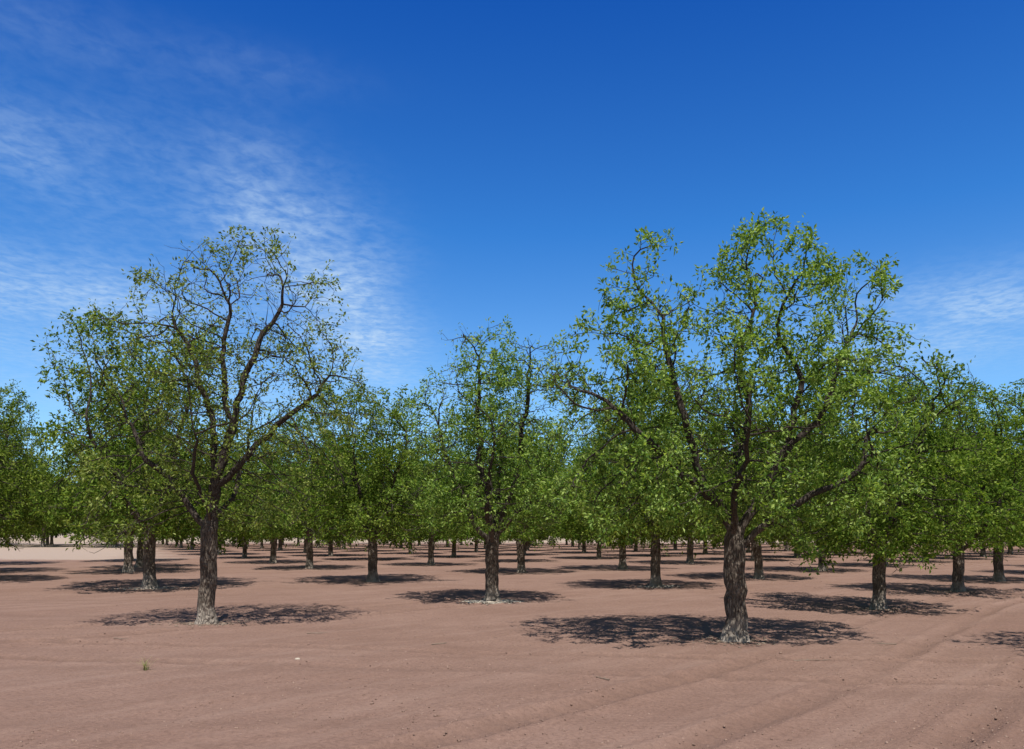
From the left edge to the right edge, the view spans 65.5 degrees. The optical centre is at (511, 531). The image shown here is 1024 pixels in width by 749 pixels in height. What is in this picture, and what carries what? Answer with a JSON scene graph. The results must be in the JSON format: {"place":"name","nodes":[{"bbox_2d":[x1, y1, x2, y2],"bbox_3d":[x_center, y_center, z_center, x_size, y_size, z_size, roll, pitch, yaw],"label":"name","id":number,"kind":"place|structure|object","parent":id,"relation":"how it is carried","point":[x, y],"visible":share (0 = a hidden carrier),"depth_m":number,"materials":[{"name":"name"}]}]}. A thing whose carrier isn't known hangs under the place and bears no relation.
{"place":"outdoors","nodes":[
{"label":"outdoors","id":0,"kind":"place"},
{"bbox_2d":[97,584,687,604],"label":"dry grass litter","id":1,"kind":"object","parent":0,"point":[482,601],"visible":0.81,"depth_m":19.63,"materials":[{"name":"beige plant"}]},
{"bbox_2d":[2,538,978,541],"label":"distant ground","id":2,"kind":"structure","parent":0,"point":[87,539],"depth_m":131.60,"materials":[{"name":"beige soil"}]},
{"bbox_2d":[0,533,1023,748],"bbox_3d":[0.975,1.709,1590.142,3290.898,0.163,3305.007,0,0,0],"label":"ground","id":3,"kind":"structure","parent":0,"point":[52,688],"depth_m":11.13,"materials":[{"name":"soil"}]},
{"bbox_2d":[0,424,51,544],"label":"pecan tree","id":4,"kind":"object","parent":3,"relation":"on","point":[28,437],"visible":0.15,"depth_m":41.70,"materials":[{"name":"green plant"}]},
{"bbox_2d":[0,385,58,550],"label":"pecan tree","id":5,"kind":"object","parent":3,"relation":"on","point":[26,475],"visible":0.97,"depth_m":27.39,"materials":[{"name":"green plant"}]},
{"bbox_2d":[0,379,70,546],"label":"pecan tree","id":6,"kind":"object","parent":3,"relation":"on","point":[27,406],"visible":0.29,"depth_m":33.81,"materials":[{"name":"green plant"}]},
{"bbox_2d":[44,380,204,572],"bbox_3d":[-15.916,-2.481,33.115,6.401,8.604,6.245,0,0,24],"label":"pecan tree","id":7,"kind":"object","parent":3,"relation":"on","point":[128,562],"visible":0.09,"depth_m":32.36,"materials":[{"name":"green plant"}]},
{"bbox_2d":[73,440,177,560],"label":"pecan tree","id":8,"kind":"object","parent":3,"relation":"on","point":[114,515],"visible":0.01,"depth_m":45.41,"materials":[{"name":"green plant"}]},
{"bbox_2d":[76,426,194,566],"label":"pecan tree","id":9,"kind":"object","parent":3,"relation":"on","point":[139,557],"visible":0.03,"depth_m":37.91,"materials":[{"name":"green plant"}]},
{"bbox_2d":[137,657,155,670],"bbox_3d":[-4.481,1.589,9.679,0.310,0.193,0.384,0,0,9],"label":"weed","id":10,"kind":"object","parent":3,"relation":"on","point":[145,667],"visible":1,"depth_m":9.71,"materials":[{"name":"green plant"}]},
{"bbox_2d":[26,305,271,588],"bbox_3d":[-10.861,-2.446,24.285,6.726,8.544,6.598,0,0,28],"label":"pecan tree","id":11,"kind":"object","parent":3,"relation":"on","point":[149,579],"visible":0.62,"depth_m":23.18,"materials":[{"name":"green plant"}]},
{"bbox_2d":[60,223,387,624],"bbox_3d":[-5.291,-1.952,14.603,5.950,7.518,4.009,0,0,0],"label":"pecan tree","id":12,"kind":"object","parent":3,"relation":"on","point":[208,524],"visible":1,"depth_m":14.50,"materials":[{"name":"green plant"}]},
{"bbox_2d":[221,431,322,562],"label":"pecan tree","id":13,"kind":"object","parent":3,"relation":"on","point":[273,548],"visible":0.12,"depth_m":42.71,"materials":[{"name":"green plant"}]},
{"bbox_2d":[242,401,370,568],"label":"pecan tree","id":14,"kind":"object","parent":3,"relation":"on","point":[309,550],"visible":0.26,"depth_m":35.81,"materials":[{"name":"green plant"}]},
{"bbox_2d":[8,530,685,537],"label":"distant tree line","id":15,"kind":"object","parent":3,"relation":"on","point":[83,535],"depth_m":145.47,"materials":[{"name":"green plant"}]},
{"bbox_2d":[269,366,461,581],"bbox_3d":[-4.857,-1.959,27.385,6.123,7.529,5.973,0,0,26],"label":"pecan tree","id":16,"kind":"object","parent":3,"relation":"on","point":[388,508],"visible":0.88,"depth_m":26.48,"materials":[{"name":"green plant"}]},
{"bbox_2d":[384,431,481,564],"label":"pecan tree","id":17,"kind":"object","parent":3,"relation":"on","point":[430,540],"visible":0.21,"depth_m":40.03,"materials":[{"name":"green plant"}]},
{"bbox_2d":[388,314,597,601],"bbox_3d":[-0.550,-1.698,19.538,4.618,6.997,4.863,0,0,-35],"label":"pecan tree","id":18,"kind":"object","parent":3,"relation":"on","point":[495,525],"visible":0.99,"depth_m":19.10,"materials":[{"name":"green plant"}]},
{"bbox_2d":[0,579,1023,748],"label":"soil clods","id":19,"kind":"object","parent":3,"relation":"on","point":[460,740],"visible":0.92,"depth_m":8.38,"materials":[{"name":"brown soil"}]},
{"bbox_2d":[1,406,1023,560],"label":"distant orchard trees","id":20,"kind":"object","parent":3,"relation":"on","point":[52,531],"visible":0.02,"depth_m":56.10,"materials":[{"name":"green plant"}]},
{"bbox_2d":[449,400,588,572],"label":"pecan tree","id":21,"kind":"object","parent":3,"relation":"on","point":[521,535],"visible":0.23,"depth_m":32.30,"materials":[{"name":"green plant"}]},
{"bbox_2d":[477,451,562,561],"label":"pecan tree","id":22,"kind":"object","parent":3,"relation":"on","point":[521,505],"visible":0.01,"depth_m":44.80,"materials":[{"name":"green plant"}]},
{"bbox_2d":[561,404,683,569],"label":"pecan tree","id":23,"kind":"object","parent":3,"relation":"on","point":[622,564],"visible":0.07,"depth_m":35.86,"materials":[{"name":"green plant"}]},
{"bbox_2d":[569,354,756,586],"bbox_3d":[4.604,-1.870,24.761,5.845,7.361,5.950,0,0,21],"label":"pecan tree","id":24,"kind":"object","parent":3,"relation":"on","point":[656,531],"visible":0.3,"depth_m":24.22,"materials":[{"name":"green plant"}]},
{"bbox_2d":[654,406,747,563],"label":"pecan tree","id":25,"kind":"object","parent":3,"relation":"on","point":[690,559],"visible":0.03,"depth_m":42.20,"materials":[{"name":"green plant"}]},
{"bbox_2d":[528,207,945,642],"bbox_3d":[3.386,-1.640,12.545,6.259,6.901,5.158,0,0,0],"label":"pecan tree","id":26,"kind":"object","parent":3,"relation":"on","point":[717,508],"visible":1,"depth_m":12.16,"materials":[{"name":"green plant"}]},
{"bbox_2d":[688,379,831,578],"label":"pecan tree","id":27,"kind":"object","parent":3,"relation":"on","point":[758,564],"visible":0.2,"depth_m":28.41,"materials":[{"name":"green plant"}]},
{"bbox_2d":[759,411,886,570],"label":"pecan tree","id":28,"kind":"object","parent":3,"relation":"on","point":[822,567],"depth_m":34.23,"materials":[{"name":"green plant"}]},
{"bbox_2d":[753,340,1021,609],"bbox_3d":[8.065,-1.310,17.746,5.217,6.221,5.064,0,0,10],"label":"pecan tree","id":29,"kind":"object","parent":3,"relation":"on","point":[879,547],"visible":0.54,"depth_m":16.88,"materials":[{"name":"green plant"}]},
{"bbox_2d":[835,417,940,565],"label":"pecan tree","id":30,"kind":"object","parent":3,"relation":"on","point":[883,488],"visible":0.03,"depth_m":38.39,"materials":[{"name":"green plant"}]},
{"bbox_2d":[892,430,969,561],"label":"pecan tree","id":31,"kind":"object","parent":3,"relation":"on","point":[936,521],"visible":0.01,"depth_m":44.45,"materials":[{"name":"green plant"}]},
{"bbox_2d":[870,358,1023,591],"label":"pecan tree","id":32,"kind":"object","parent":3,"relation":"on","point":[1013,470],"visible":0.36,"depth_m":21.41,"materials":[{"name":"green plant"}]},
{"bbox_2d":[919,379,1023,581],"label":"pecan tree","id":33,"kind":"object","parent":3,"relation":"on","point":[998,574],"visible":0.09,"depth_m":26.91,"materials":[{"name":"green plant"}]},
{"bbox_2d":[0,0,1023,484],"label":"sky","id":34,"kind":"structure","parent":0,"point":[466,162],"materials":[{"name":"blue"}]},
{"bbox_2d":[149,580,981,647],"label":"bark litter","id":35,"kind":"object","parent":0,"point":[718,638],"visible":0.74,"depth_m":14.43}
]}

